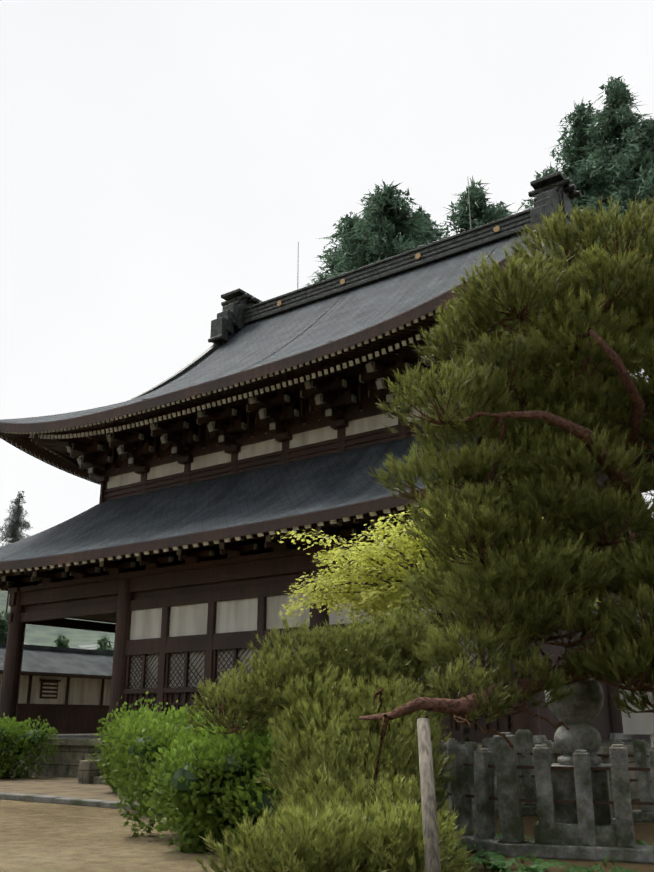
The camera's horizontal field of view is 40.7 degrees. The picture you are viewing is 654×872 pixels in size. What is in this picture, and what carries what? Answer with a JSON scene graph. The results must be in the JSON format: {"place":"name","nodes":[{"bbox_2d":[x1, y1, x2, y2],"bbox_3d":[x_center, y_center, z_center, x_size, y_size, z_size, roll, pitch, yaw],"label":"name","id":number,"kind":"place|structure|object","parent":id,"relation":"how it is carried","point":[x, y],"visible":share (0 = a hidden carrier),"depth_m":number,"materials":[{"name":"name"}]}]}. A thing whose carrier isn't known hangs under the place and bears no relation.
{"place":"outdoors","nodes":[
{"label":"outdoors","id":0,"kind":"place"},
{"bbox_2d":[0,591,115,649],"bbox_3d":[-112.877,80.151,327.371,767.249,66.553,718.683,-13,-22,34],"label":"wooded hill","id":1,"kind":"structure","parent":0,"point":[40,635],"depth_m":256.68,"materials":[{"name":"green plant"}]},
{"bbox_2d":[0,74,653,650],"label":"conifer","id":2,"kind":"object","parent":1,"relation":"on","point":[592,174],"depth_m":48.47,"materials":[{"name":"green plant"}]},
{"bbox_2d":[0,266,543,590],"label":"roof rafters","id":3,"kind":"object","parent":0,"point":[370,356],"visible":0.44,"depth_m":22.59,"materials":[{"name":"brown wood"}]},
{"bbox_2d":[0,799,653,871],"bbox_3d":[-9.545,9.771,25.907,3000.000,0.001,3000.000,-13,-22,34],"label":"ground","id":4,"kind":"structure","parent":0,"point":[42,837],"depth_m":9.80,"materials":[{"name":"beige sand"}]},
{"bbox_2d":[0,670,111,733],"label":"outbuilding","id":5,"kind":"structure","parent":4,"relation":"on","point":[65,718],"depth_m":37.38,"materials":[{"name":"brown wood"}]},
{"bbox_2d":[0,642,113,675],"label":"outbuilding roof","id":6,"kind":"structure","parent":5,"relation":"attached to","point":[46,659],"depth_m":38.38,"materials":[{"name":"grey tile"}]},
{"bbox_2d":[0,775,153,802],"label":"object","id":7,"kind":"object","parent":4,"relation":"on","point":[59,786],"depth_m":17.68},
{"bbox_2d":[0,792,166,812],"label":"kerb stones","id":8,"kind":"object","parent":4,"relation":"on","point":[58,800],"visible":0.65,"depth_m":14.71,"materials":[{"name":"grey stone"}]},
{"bbox_2d":[0,691,324,854],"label":"shrub","id":9,"kind":"object","parent":4,"relation":"on","point":[183,789],"depth_m":9.63,"materials":[{"name":"green plant"}]},
{"bbox_2d":[0,253,653,741],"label":"temple","id":10,"kind":"structure","parent":4,"relation":"on","point":[116,593],"depth_m":23.36,"materials":[{"name":"brown wood"}]},
{"bbox_2d":[2,343,521,585],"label":"bracket noses","id":11,"kind":"object","parent":10,"relation":"on","point":[317,398],"visible":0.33,"depth_m":24.14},
{"bbox_2d":[0,427,632,594],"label":"roof","id":12,"kind":"structure","parent":10,"relation":"on","point":[310,485],"depth_m":23.39,"materials":[{"name":"grey metal"}]},
{"bbox_2d":[129,635,505,688],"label":"lattice panels","id":13,"kind":"object","parent":10,"relation":"attached to","point":[202,664],"depth_m":22.42,"materials":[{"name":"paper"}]},
{"bbox_2d":[0,230,653,492],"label":"roof","id":14,"kind":"structure","parent":10,"relation":"on","point":[353,311],"depth_m":30.37,"materials":[{"name":"grey metal"}]},
{"bbox_2d":[142,243,497,399],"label":"cables","id":15,"kind":"object","parent":14,"relation":"on","point":[320,316],"visible":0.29,"depth_m":29.81,"materials":[{"name":"brown metal"}]},
{"bbox_2d":[127,171,583,400],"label":"ridge and ornaments","id":16,"kind":"structure","parent":14,"relation":"on","point":[241,309],"depth_m":32.31,"materials":[{"name":"black tile"}]},
{"bbox_2d":[297,182,470,288],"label":"lightning rods","id":17,"kind":"object","parent":16,"relation":"attached to","point":[470,228],"visible":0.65,"depth_m":31.51,"materials":[{"name":"metal"}]},
{"bbox_2d":[277,226,499,305],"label":"crests","id":18,"kind":"object","parent":16,"relation":"attached to","point":[418,255],"visible":1,"depth_m":31.77,"materials":[{"name":"gold metal"}]},
{"bbox_2d":[3,734,650,803],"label":"platform","id":19,"kind":"structure","parent":4,"relation":"on","point":[69,759],"depth_m":21.13,"materials":[{"name":"stone"}]},
{"bbox_2d":[103,732,631,742],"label":"column bases","id":20,"kind":"object","parent":19,"relation":"on","point":[538,738],"depth_m":20.36,"materials":[{"name":"stone"}]},
{"bbox_2d":[183,194,653,871],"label":"pine","id":21,"kind":"object","parent":4,"relation":"on","point":[293,832],"depth_m":8.72,"materials":[{"name":"green plant"}]},
{"bbox_2d":[417,718,440,871],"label":"prop pole","id":22,"kind":"object","parent":4,"relation":"on","point":[430,834],"visible":1,"depth_m":6.43,"materials":[{"name":"grey wood"}]},
{"bbox_2d":[271,501,621,744],"bbox_3d":[1.845,3.434,13.569,6.080,4.424,4.933,-13,-22,34],"label":"maple","id":23,"kind":"object","parent":4,"relation":"on","point":[407,547],"depth_m":13.52,"materials":[{"name":"yellow plant"}]},
{"bbox_2d":[340,729,653,862],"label":"stone fence","id":24,"kind":"object","parent":4,"relation":"on","point":[502,781],"visible":0.48,"depth_m":9.16,"materials":[{"name":"stone"}]},
{"bbox_2d":[443,753,653,804],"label":"fence rails","id":25,"kind":"object","parent":24,"relation":"on","point":[571,768],"depth_m":9.12,"materials":[{"name":"grey stone"}]},
{"bbox_2d":[440,825,653,871],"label":"ferns","id":26,"kind":"object","parent":4,"relation":"on","point":[500,865],"visible":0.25,"depth_m":8.02,"materials":[{"name":"green plant"}]},
{"bbox_2d":[534,763,617,846],"bbox_3d":[2.714,3.936,9.342,0.950,0.855,0.950,-6,-19,18],"label":"monument pedestal","id":27,"kind":"object","parent":4,"relation":"on","point":[566,829],"visible":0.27,"depth_m":9.09,"materials":[{"name":"stone"}]},
{"bbox_2d":[545,678,603,765],"bbox_3d":[2.714,3.077,9.621,0.636,0.962,0.636,-13,-22,34],"label":"monument urn","id":28,"kind":"object","parent":27,"relation":"on","point":[578,712],"visible":0.71,"depth_m":9.42,"materials":[{"name":"stone"}]},
{"bbox_2d":[619,684,653,746],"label":"wall","id":29,"kind":"structure","parent":4,"relation":"on","point":[639,723],"depth_m":11.36,"materials":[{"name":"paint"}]},
{"bbox_2d":[0,0,653,545],"label":"sky","id":30,"kind":"structure","parent":0,"point":[160,160],"materials":[{"name":"white"}]}
]}

